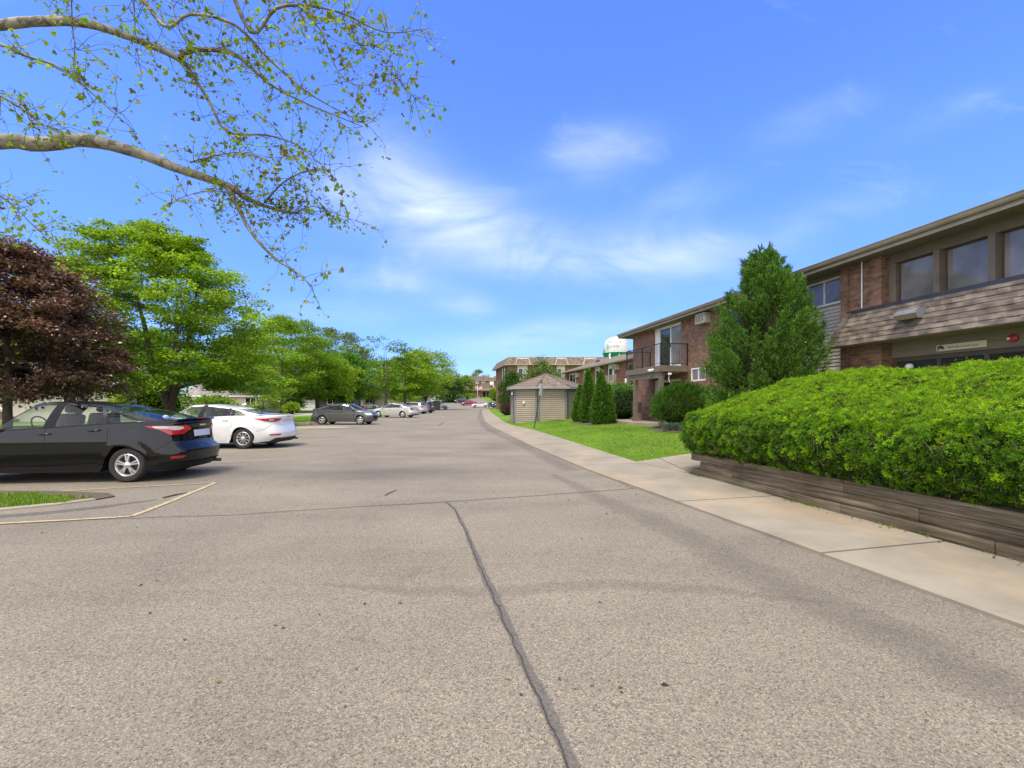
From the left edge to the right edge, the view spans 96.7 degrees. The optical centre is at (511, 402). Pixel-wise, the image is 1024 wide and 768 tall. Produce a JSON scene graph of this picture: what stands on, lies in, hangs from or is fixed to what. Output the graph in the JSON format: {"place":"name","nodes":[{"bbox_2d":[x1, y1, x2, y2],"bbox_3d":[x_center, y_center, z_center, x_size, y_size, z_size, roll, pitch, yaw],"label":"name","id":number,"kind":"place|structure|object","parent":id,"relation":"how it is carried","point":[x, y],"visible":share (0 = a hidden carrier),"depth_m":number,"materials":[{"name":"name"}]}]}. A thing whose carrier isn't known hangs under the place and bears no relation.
{"place":"outdoors","nodes":[
{"label":"outdoors","id":0,"kind":"place"},
{"bbox_2d":[1,405,389,425],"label":"street sidewalk","id":1,"kind":"structure","parent":0,"point":[124,420],"depth_m":32.38,"materials":[{"name":"concrete"}]},
{"bbox_2d":[204,312,346,412],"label":"street tree","id":2,"kind":"object","parent":1,"relation":"on","point":[287,323],"visible":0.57,"depth_m":64.41,"materials":[{"name":"green plant"}]},
{"bbox_2d":[361,403,378,408],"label":"parked car","id":3,"kind":"object","parent":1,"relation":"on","point":[368,405],"visible":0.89,"depth_m":105.25,"materials":[{"name":"white paint"}]},
{"bbox_2d":[0,397,495,427],"bbox_3d":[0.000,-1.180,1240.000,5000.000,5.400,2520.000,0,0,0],"label":"ground","id":4,"kind":"structure","parent":0,"point":[487,399],"depth_m":49.38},
{"bbox_2d":[0,231,144,428],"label":"purple maple","id":5,"kind":"object","parent":4,"relation":"on","point":[47,291],"visible":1,"depth_m":18.10,"materials":[{"name":"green plant"}]},
{"bbox_2d":[0,362,150,421],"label":"white house","id":6,"kind":"structure","parent":4,"relation":"on","point":[45,413],"depth_m":36.39,"materials":[{"name":"beige"}]},
{"bbox_2d":[98,326,171,363],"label":"shade tree","id":7,"kind":"object","parent":4,"relation":"on","point":[143,339],"visible":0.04,"depth_m":83.51,"materials":[{"name":"green plant"}]},
{"bbox_2d":[1,216,296,417],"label":"bright maple","id":8,"kind":"object","parent":4,"relation":"on","point":[156,247],"visible":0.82,"depth_m":25.67,"materials":[{"name":"green plant"}]},
{"bbox_2d":[119,325,181,373],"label":"garden tree","id":9,"kind":"object","parent":4,"relation":"on","point":[136,332],"visible":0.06,"depth_m":71.16,"materials":[{"name":"green plant"}]},
{"bbox_2d":[103,381,199,420],"bbox_3d":[-26.591,-0.217,32.901,6.302,3.469,4.901,0,0,0],"label":"bright shrub","id":10,"kind":"object","parent":4,"relation":"on","point":[151,401],"visible":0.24,"depth_m":31.86,"materials":[{"name":"green plant"}]},
{"bbox_2d":[187,392,241,416],"bbox_3d":[-26.212,0.287,39.930,4.683,2.462,3.924,0,0,0],"label":"bright shrub","id":11,"kind":"object","parent":4,"relation":"on","point":[206,399],"visible":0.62,"depth_m":39.29,"materials":[{"name":"green plant"}]},
{"bbox_2d":[197,332,238,383],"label":"garden tree","id":12,"kind":"object","parent":4,"relation":"on","point":[221,349],"visible":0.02,"depth_m":97.30,"materials":[{"name":"green plant"}]},
{"bbox_2d":[178,383,286,413],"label":"garage house","id":13,"kind":"structure","parent":4,"relation":"on","point":[198,392],"depth_m":61.41,"materials":[{"name":"beige paint"}]},
{"bbox_2d":[245,397,255,405],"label":"window","id":14,"kind":"structure","parent":13,"relation":"in","point":[247,399],"depth_m":61.44,"materials":[{"name":"white paint"}]},
{"bbox_2d":[239,364,298,413],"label":"young tree","id":15,"kind":"object","parent":4,"relation":"on","point":[263,399],"visible":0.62,"depth_m":52.11,"materials":[{"name":"green plant"}]},
{"bbox_2d":[245,317,323,387],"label":"tall tree","id":16,"kind":"object","parent":4,"relation":"on","point":[289,336],"visible":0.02,"depth_m":88.50,"materials":[{"name":"green plant"}]},
{"bbox_2d":[285,395,307,408],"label":"house shrub","id":17,"kind":"object","parent":4,"relation":"on","point":[296,400],"visible":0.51,"depth_m":80.48,"materials":[{"name":"green plant"}]},
{"bbox_2d":[295,422,310,425],"bbox_3d":[-13.922,1.410,30.000,1.300,0.220,0.240,0,0,7],"label":"kerb stone","id":18,"kind":"object","parent":4,"relation":"on","point":[302,423],"visible":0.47,"depth_m":29.87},
{"bbox_2d":[293,417,328,426],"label":"verge grass","id":19,"kind":"structure","parent":4,"relation":"on","point":[305,419],"depth_m":38.79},
{"bbox_2d":[270,350,365,408],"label":"street tree","id":20,"kind":"object","parent":4,"relation":"on","point":[319,394],"visible":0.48,"depth_m":72.25,"materials":[{"name":"green plant"}]},
{"bbox_2d":[285,388,361,409],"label":"brown house","id":21,"kind":"structure","parent":4,"relation":"on","point":[311,405],"depth_m":87.62,"materials":[{"name":"white paint"}]},
{"bbox_2d":[300,399,314,409],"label":"garage door","id":22,"kind":"structure","parent":21,"relation":"in","point":[311,403],"depth_m":87.10,"materials":[{"name":"white paint"}]},
{"bbox_2d":[327,399,337,404],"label":"window","id":23,"kind":"structure","parent":21,"relation":"in","point":[330,402],"depth_m":87.89,"materials":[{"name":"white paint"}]},
{"bbox_2d":[297,327,380,392],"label":"tall tree","id":24,"kind":"object","parent":4,"relation":"on","point":[347,339],"visible":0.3,"depth_m":96.11,"materials":[{"name":"green plant"}]},
{"bbox_2d":[361,382,387,407],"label":"white house","id":25,"kind":"structure","parent":4,"relation":"on","point":[379,403],"depth_m":115.64,"materials":[{"name":"beige"}]},
{"bbox_2d":[361,360,399,404],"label":"garden tree","id":26,"kind":"object","parent":4,"relation":"on","point":[371,395],"visible":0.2,"depth_m":111.33,"materials":[{"name":"green plant"}]},
{"bbox_2d":[358,335,418,407],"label":"sparse tree","id":27,"kind":"object","parent":4,"relation":"on","point":[403,361],"visible":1,"depth_m":59.97,"materials":[{"name":"green plant"}]},
{"bbox_2d":[382,363,416,403],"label":"lime tree","id":28,"kind":"object","parent":4,"relation":"on","point":[392,397],"visible":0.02,"depth_m":118.48,"materials":[{"name":"green plant"}]},
{"bbox_2d":[369,351,436,403],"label":"locust tree","id":29,"kind":"object","parent":4,"relation":"on","point":[419,389],"visible":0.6,"depth_m":84.61,"materials":[{"name":"green plant"}]},
{"bbox_2d":[393,383,420,403],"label":"lime tree","id":30,"kind":"object","parent":4,"relation":"on","point":[402,399],"visible":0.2,"depth_m":103.03,"materials":[{"name":"green plant"}]},
{"bbox_2d":[388,394,432,404],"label":"yellow house","id":31,"kind":"structure","parent":4,"relation":"on","point":[428,399],"depth_m":134.61,"materials":[{"name":"beige paint"}]},
{"bbox_2d":[389,346,466,400],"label":"locust tree","id":32,"kind":"object","parent":4,"relation":"on","point":[423,355],"visible":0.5,"depth_m":91.59,"materials":[{"name":"green plant"}]},
{"bbox_2d":[431,379,470,402],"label":"dark evergreen","id":33,"kind":"object","parent":4,"relation":"on","point":[456,388],"visible":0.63,"depth_m":149.82,"materials":[{"name":"green plant"}]},
{"bbox_2d":[438,367,463,383],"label":"garden tree","id":34,"kind":"object","parent":4,"relation":"on","point":[451,374],"visible":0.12,"depth_m":179.75,"materials":[{"name":"green plant"}]},
{"bbox_2d":[460,375,476,392],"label":"tree","id":35,"kind":"object","parent":4,"relation":"on","point":[467,386],"visible":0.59,"depth_m":195.07,"materials":[{"name":"green plant"}]},
{"bbox_2d":[470,369,488,376],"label":"tree","id":36,"kind":"object","parent":4,"relation":"on","point":[476,372],"visible":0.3,"depth_m":235.30,"materials":[{"name":"green plant"}]},
{"bbox_2d":[471,376,495,387],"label":"mansard block","id":37,"kind":"structure","parent":4,"relation":"on","point":[491,380],"depth_m":213.88,"materials":[{"name":"red brick"}]},
{"bbox_2d":[473,383,494,396],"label":"entrance hall","id":38,"kind":"structure","parent":4,"relation":"on","point":[484,390],"depth_m":205.00,"materials":[{"name":"beige brick"}]},
{"bbox_2d":[491,388,495,400],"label":"shrub","id":39,"kind":"object","parent":4,"relation":"on","point":[493,397],"visible":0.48,"depth_m":151.23,"materials":[{"name":"green plant"}]},
{"bbox_2d":[492,357,608,408],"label":"mansard block","id":40,"kind":"structure","parent":4,"relation":"on","point":[521,364],"depth_m":84.90,"materials":[{"name":"red brick"}]},
{"bbox_2d":[602,336,629,356],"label":"water tower","id":41,"kind":"structure","parent":4,"relation":"on","point":[615,346],"depth_m":273.83,"materials":[{"name":"metal"}]},
{"bbox_2d":[691,452,1023,561],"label":"planter wall","id":42,"kind":"structure","parent":4,"relation":"on","point":[996,530],"depth_m":5.38,"materials":[{"name":"wood"}]},
{"bbox_2d":[728,457,1023,509],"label":"bed soil","id":43,"kind":"structure","parent":4,"relation":"on","point":[983,500],"depth_m":5.96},
{"bbox_2d":[677,355,1023,510],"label":"hedge","id":44,"kind":"object","parent":43,"relation":"on","point":[956,430],"visible":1,"depth_m":5.78,"materials":[{"name":"green plant"}]},
{"bbox_2d":[293,405,400,415],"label":"side street","id":45,"kind":"structure","parent":0,"point":[302,414],"depth_m":56.69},
{"bbox_2d":[281,401,300,413],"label":"lawn shrub","id":46,"kind":"object","parent":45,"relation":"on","point":[293,407],"visible":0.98,"depth_m":57.02,"materials":[{"name":"green plant"}]},
{"bbox_2d":[318,350,379,403],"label":"street tree","id":47,"kind":"object","parent":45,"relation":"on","point":[351,358],"visible":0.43,"depth_m":79.64,"materials":[{"name":"green plant"}]},
{"bbox_2d":[343,374,356,403],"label":"slim tree","id":48,"kind":"object","parent":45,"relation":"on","point":[351,397],"visible":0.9,"depth_m":70.82,"materials":[{"name":"green plant"}]},
{"bbox_2d":[0,397,1023,767],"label":"road","id":49,"kind":"structure","parent":0,"point":[784,655],"depth_m":2.99,"materials":[{"name":"asphalt"}]},
{"bbox_2d":[0,498,95,510],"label":"kerb","id":50,"kind":"structure","parent":49,"relation":"on","point":[41,505],"depth_m":6.56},
{"bbox_2d":[0,491,114,507],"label":"island soil","id":51,"kind":"structure","parent":49,"relation":"on","point":[97,495],"depth_m":7.32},
{"bbox_2d":[0,491,90,506],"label":"island grass","id":52,"kind":"structure","parent":51,"relation":"on","point":[15,499],"depth_m":6.87,"materials":[{"name":"plant"}]},
{"bbox_2d":[0,0,455,318],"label":"sycamore tree","id":53,"kind":"object","parent":51,"relation":"on","point":[67,139],"visible":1,"depth_m":7.03,"materials":[{"name":"green plant"}]},
{"bbox_2d":[0,516,130,523],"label":"stall line","id":54,"kind":"object","parent":49,"relation":"on","point":[60,520],"visible":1,"depth_m":5.74,"materials":[{"name":"paint"}]},
{"bbox_2d":[0,499,155,517],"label":"asphalt strip","id":55,"kind":"object","parent":49,"relation":"on","point":[45,512],"visible":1,"depth_m":6.31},
{"bbox_2d":[0,399,221,481],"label":"parked car","id":56,"kind":"object","parent":49,"relation":"on","point":[105,440],"visible":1,"depth_m":8.53,"materials":[{"name":"black paint"}]},
{"bbox_2d":[65,482,214,490],"bbox_3d":[-6.660,1.487,8.026,2.458,0.001,0.124,0,0,-22],"label":"stall line","id":57,"kind":"object","parent":49,"relation":"on","point":[138,486],"visible":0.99,"depth_m":8.06,"materials":[{"name":"paint"}]},
{"bbox_2d":[130,483,214,515],"bbox_3d":[-5.230,1.488,7.194,0.155,0.001,2.515,0,0,-12],"label":"stall line","id":58,"kind":"object","parent":49,"relation":"on","point":[172,500],"visible":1,"depth_m":6.91,"materials":[{"name":"paint"}]},
{"bbox_2d":[163,403,297,448],"bbox_3d":[-9.950,0.752,15.578,4.861,1.495,2.210,0,0,1],"label":"parked car","id":59,"kind":"object","parent":49,"relation":"on","point":[248,430],"visible":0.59,"depth_m":14.73,"materials":[{"name":"white paint"}]},
{"bbox_2d":[9,488,632,523],"bbox_3d":[-2.224,1.494,6.598,9.138,0.001,0.294,0,0,-16],"label":"cross joint","id":60,"kind":"object","parent":49,"relation":"on","point":[351,506],"visible":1,"depth_m":6.60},
{"bbox_2d":[296,426,349,428],"bbox_3d":[-11.500,1.504,27.450,3.800,0.032,2.900,0,0,0],"label":"pavement patch","id":61,"kind":"object","parent":49,"relation":"on","point":[306,427],"visible":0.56,"depth_m":27.08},
{"bbox_2d":[310,403,377,424],"bbox_3d":[-11.507,0.762,31.403,4.497,1.475,2.094,0,0,3],"label":"parked car","id":62,"kind":"object","parent":49,"relation":"on","point":[332,415],"visible":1,"depth_m":30.60,"materials":[{"name":"grey paint"}]},
{"bbox_2d":[373,403,418,417],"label":"parked car","id":63,"kind":"object","parent":49,"relation":"on","point":[404,411],"visible":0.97,"depth_m":45.13,"materials":[{"name":"silver paint"}]},
{"bbox_2d":[400,402,427,413],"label":"parked car","id":64,"kind":"object","parent":49,"relation":"on","point":[422,408],"visible":0.53,"depth_m":59.24,"materials":[{"name":"beige paint"}]},
{"bbox_2d":[415,401,434,412],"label":"parked car","id":65,"kind":"object","parent":49,"relation":"on","point":[431,407],"visible":0.3,"depth_m":64.64,"materials":[{"name":"grey paint"}]},
{"bbox_2d":[430,401,439,409],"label":"bin enclosure","id":66,"kind":"object","parent":49,"relation":"on","point":[436,404],"visible":0.59,"depth_m":87.75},
{"bbox_2d":[440,401,449,409],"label":"parked car","id":67,"kind":"object","parent":49,"relation":"on","point":[444,406],"visible":0.42,"depth_m":96.25,"materials":[{"name":"white paint"}]},
{"bbox_2d":[453,398,466,402],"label":"parked car","id":68,"kind":"object","parent":49,"relation":"on","point":[460,400],"visible":0.86,"depth_m":145.25,"materials":[{"name":"blue paint"}]},
{"bbox_2d":[461,400,476,404],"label":"parked car","id":69,"kind":"object","parent":49,"relation":"on","point":[468,402],"visible":0.83,"depth_m":129.66,"materials":[{"name":"red paint"}]},
{"bbox_2d":[471,402,488,407],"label":"parked car","id":70,"kind":"object","parent":49,"relation":"on","point":[480,404],"visible":0.98,"depth_m":116.22,"materials":[{"name":"white paint"}]},
{"bbox_2d":[487,402,495,407],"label":"parked car","id":71,"kind":"object","parent":49,"relation":"on","point":[491,404],"visible":0.82,"depth_m":109.78,"materials":[{"name":"grey paint"}]},
{"bbox_2d":[449,505,568,767],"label":"road crack","id":72,"kind":"object","parent":49,"relation":"on","point":[557,737],"visible":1,"depth_m":2.55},
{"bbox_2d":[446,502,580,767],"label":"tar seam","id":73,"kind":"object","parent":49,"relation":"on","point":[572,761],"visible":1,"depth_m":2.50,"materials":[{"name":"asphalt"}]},
{"bbox_2d":[42,437,1021,707],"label":"leaf litter","id":74,"kind":"object","parent":49,"relation":"on","point":[534,553],"visible":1,"depth_m":3.38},
{"bbox_2d":[0,0,1023,392],"label":"sky","id":75,"kind":"structure","parent":0,"point":[593,172],"materials":[{"name":"blue"}]},
{"bbox_2d":[489,408,701,473],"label":"lawn","id":76,"kind":"structure","parent":0,"point":[499,415],"depth_m":16.99,"materials":[{"name":"plant"}]},
{"bbox_2d":[499,401,509,414],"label":"red shrub","id":77,"kind":"object","parent":76,"relation":"on","point":[504,409],"visible":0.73,"depth_m":49.49,"materials":[{"name":"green plant"}]},
{"bbox_2d":[496,366,522,410],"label":"yew tree","id":78,"kind":"object","parent":76,"relation":"on","point":[511,378],"visible":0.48,"depth_m":67.35,"materials":[{"name":"green plant"}]},
{"bbox_2d":[513,354,563,384],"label":"spruce shrub","id":79,"kind":"object","parent":76,"relation":"on","point":[537,371],"visible":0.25,"depth_m":65.21,"materials":[{"name":"green plant"}]},
{"bbox_2d":[534,380,542,427],"bbox_3d":[1.516,0.149,25.610,0.626,2.830,0.232,0,0,-19],"label":"sign post","id":80,"kind":"object","parent":76,"relation":"on","point":[541,389],"visible":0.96,"depth_m":25.63,"materials":[{"name":"metal"}]},
{"bbox_2d":[506,373,578,422],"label":"garden shed","id":81,"kind":"structure","parent":76,"relation":"on","point":[556,398],"depth_m":30.80,"materials":[{"name":"grey paint"}]},
{"bbox_2d":[569,422,614,424],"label":"mulch bed ground","id":82,"kind":"structure","parent":76,"relation":"on","point":[584,423],"depth_m":24.27,"materials":[{"name":"soil"}]},
{"bbox_2d":[570,384,582,421],"bbox_3d":[3.963,0.037,26.602,1.163,2.272,1.125,0,0,13],"label":"arborvitae","id":83,"kind":"object","parent":82,"relation":"on","point":[574,412],"visible":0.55,"depth_m":26.44,"materials":[{"name":"green plant"}]},
{"bbox_2d":[577,368,594,422],"bbox_3d":[4.250,-0.407,25.202,1.321,3.160,1.227,0,0,0],"label":"arborvitae","id":84,"kind":"object","parent":82,"relation":"on","point":[587,389],"visible":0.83,"depth_m":24.99,"materials":[{"name":"green plant"}]},
{"bbox_2d":[588,370,616,423],"bbox_3d":[4.658,-0.265,23.587,1.368,2.856,1.413,0,0,42],"label":"arborvitae","id":85,"kind":"object","parent":82,"relation":"on","point":[602,408],"visible":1,"depth_m":23.34,"materials":[{"name":"green plant"}]},
{"bbox_2d":[559,352,632,387],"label":"apartment block","id":86,"kind":"structure","parent":76,"relation":"on","point":[612,368],"depth_m":46.43,"materials":[{"name":"red brick"}]},
{"bbox_2d":[569,373,575,382],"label":"window","id":87,"kind":"structure","parent":86,"relation":"in","point":[571,376],"depth_m":56.07,"materials":[{"name":"glass"}]},
{"bbox_2d":[607,380,632,391],"bbox_3d":[7.680,-0.285,32.329,5.250,2.688,3.548,0,0,0],"label":"light shrub","id":88,"kind":"object","parent":76,"relation":"on","point":[615,386],"visible":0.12,"depth_m":32.11,"materials":[{"name":"green plant"}]},
{"bbox_2d":[612,388,632,418],"bbox_3d":[6.701,0.059,27.574,2.958,2.036,2.582,0,0,0],"label":"dark shrub","id":89,"kind":"object","parent":76,"relation":"on","point":[623,400],"visible":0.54,"depth_m":26.93,"materials":[{"name":"green plant"}]},
{"bbox_2d":[614,419,666,425],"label":"patio","id":90,"kind":"structure","parent":76,"relation":"on","point":[639,422],"depth_m":21.87,"materials":[{"name":"concrete"}]},
{"bbox_2d":[632,402,643,420],"bbox_3d":[6.626,0.450,24.041,0.544,0.984,0.630,0,0,9],"label":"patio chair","id":91,"kind":"object","parent":90,"relation":"on","point":[639,406],"visible":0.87,"depth_m":24.25,"materials":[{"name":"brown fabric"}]},
{"bbox_2d":[646,425,681,432],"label":"mulch bed ground","id":92,"kind":"structure","parent":76,"relation":"on","point":[658,428],"depth_m":18.61,"materials":[{"name":"soil"}]},
{"bbox_2d":[661,422,683,430],"bbox_3d":[6.202,0.921,17.417,1.062,0.416,0.905,0,0,0],"label":"blue ground shrub","id":93,"kind":"object","parent":92,"relation":"on","point":[675,424],"visible":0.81,"depth_m":17.28,"materials":[{"name":"green plant"}]},
{"bbox_2d":[647,379,713,424],"bbox_3d":[6.895,0.075,18.605,2.718,2.081,2.816,0,0,0],"label":"round shrub","id":94,"kind":"object","parent":92,"relation":"on","point":[676,404],"visible":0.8,"depth_m":17.98,"materials":[{"name":"green plant"}]},
{"bbox_2d":[617,189,1023,424],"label":"apartment block","id":95,"kind":"structure","parent":76,"relation":"on","point":[959,276],"depth_m":11.22,"materials":[{"name":"brown brick"}]},
{"bbox_2d":[655,322,680,365],"bbox_3d":[7.705,-2.750,22.458,0.140,2.080,2.600,0,0,-10],"label":"patio door","id":96,"kind":"structure","parent":95,"relation":"in","point":[671,333],"depth_m":22.35,"materials":[{"name":"white paint"}]},
{"bbox_2d":[655,378,680,420],"bbox_3d":[7.724,-0.080,22.462,0.100,2.100,2.600,0,0,-10],"label":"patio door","id":97,"kind":"structure","parent":95,"relation":"in","point":[666,382],"depth_m":22.54,"materials":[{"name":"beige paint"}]},
{"bbox_2d":[691,367,705,380],"bbox_3d":[8.138,-1.230,19.813,0.070,0.580,1.080,0,0,-10],"label":"window","id":98,"kind":"structure","parent":95,"relation":"in","point":[696,375],"depth_m":19.91,"materials":[{"name":"white paint"}]},
{"bbox_2d":[784,276,839,311],"bbox_3d":[9.385,-3.290,14.126,0.070,0.780,2.340,0,0,-10],"label":"window","id":99,"kind":"structure","parent":95,"relation":"in","point":[827,292],"depth_m":13.69,"materials":[{"name":"glass"}]},
{"bbox_2d":[893,307,925,320],"bbox_3d":[9.408,-2.092,10.773,0.322,0.265,0.500,0,0,-10],"label":"wall light","id":100,"kind":"object","parent":95,"relation":"attached to","point":[910,314],"visible":1,"depth_m":10.65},
{"bbox_2d":[899,253,932,300],"bbox_3d":[10.010,-3.060,11.186,0.070,1.020,0.930,0,0,-10],"label":"window","id":101,"kind":"structure","parent":95,"relation":"in","point":[915,275],"depth_m":11.24,"materials":[{"name":"glass"}]},
{"bbox_2d":[936,340,986,351],"bbox_3d":[10.117,-1.272,10.264,0.027,0.145,0.980,0,0,-11],"label":"address sign","id":102,"kind":"object","parent":95,"relation":"attached to","point":[966,345],"visible":1,"depth_m":10.22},
{"bbox_2d":[945,237,987,290],"bbox_3d":[10.202,-3.060,10.142,0.070,1.020,0.930,0,0,-10],"label":"window","id":103,"kind":"structure","parent":95,"relation":"in","point":[966,264],"depth_m":10.20,"materials":[{"name":"glass"}]},
{"bbox_2d":[1007,334,1018,342],"bbox_3d":[10.268,-1.320,9.346,0.070,0.180,0.178,0,0,-10],"label":"fire alarm","id":104,"kind":"object","parent":95,"relation":"attached to","point":[1012,338],"visible":1,"depth_m":9.32,"materials":[{"name":"red plastic"}]},
{"bbox_2d":[1002,226,1023,277],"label":"window","id":105,"kind":"structure","parent":95,"relation":"in","point":[1012,240],"depth_m":9.38,"materials":[{"name":"glass"}]},
{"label":"mulch bed ground","id":106,"kind":"structure","parent":76,"relation":"on","visible":0},
{"bbox_2d":[698,242,834,406],"bbox_3d":[7.529,-1.808,13.458,3.617,5.987,3.666,0,0,0],"label":"conifer tree","id":107,"kind":"object","parent":106,"relation":"on","point":[768,348],"visible":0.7,"depth_m":12.79,"materials":[{"name":"green plant"}]},
{"bbox_2d":[637,453,699,473],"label":"walkway","id":108,"kind":"structure","parent":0,"point":[685,463],"depth_m":10.72,"materials":[{"name":"concrete"}]},
{"bbox_2d":[482,409,1023,628],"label":"sidewalk","id":109,"kind":"structure","parent":0,"point":[983,583],"depth_m":5.02,"materials":[{"name":"concrete"}]},
{"bbox_2d":[693,474,996,555],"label":"weeds","id":110,"kind":"object","parent":109,"relation":"on","point":[809,504],"visible":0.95,"depth_m":6.36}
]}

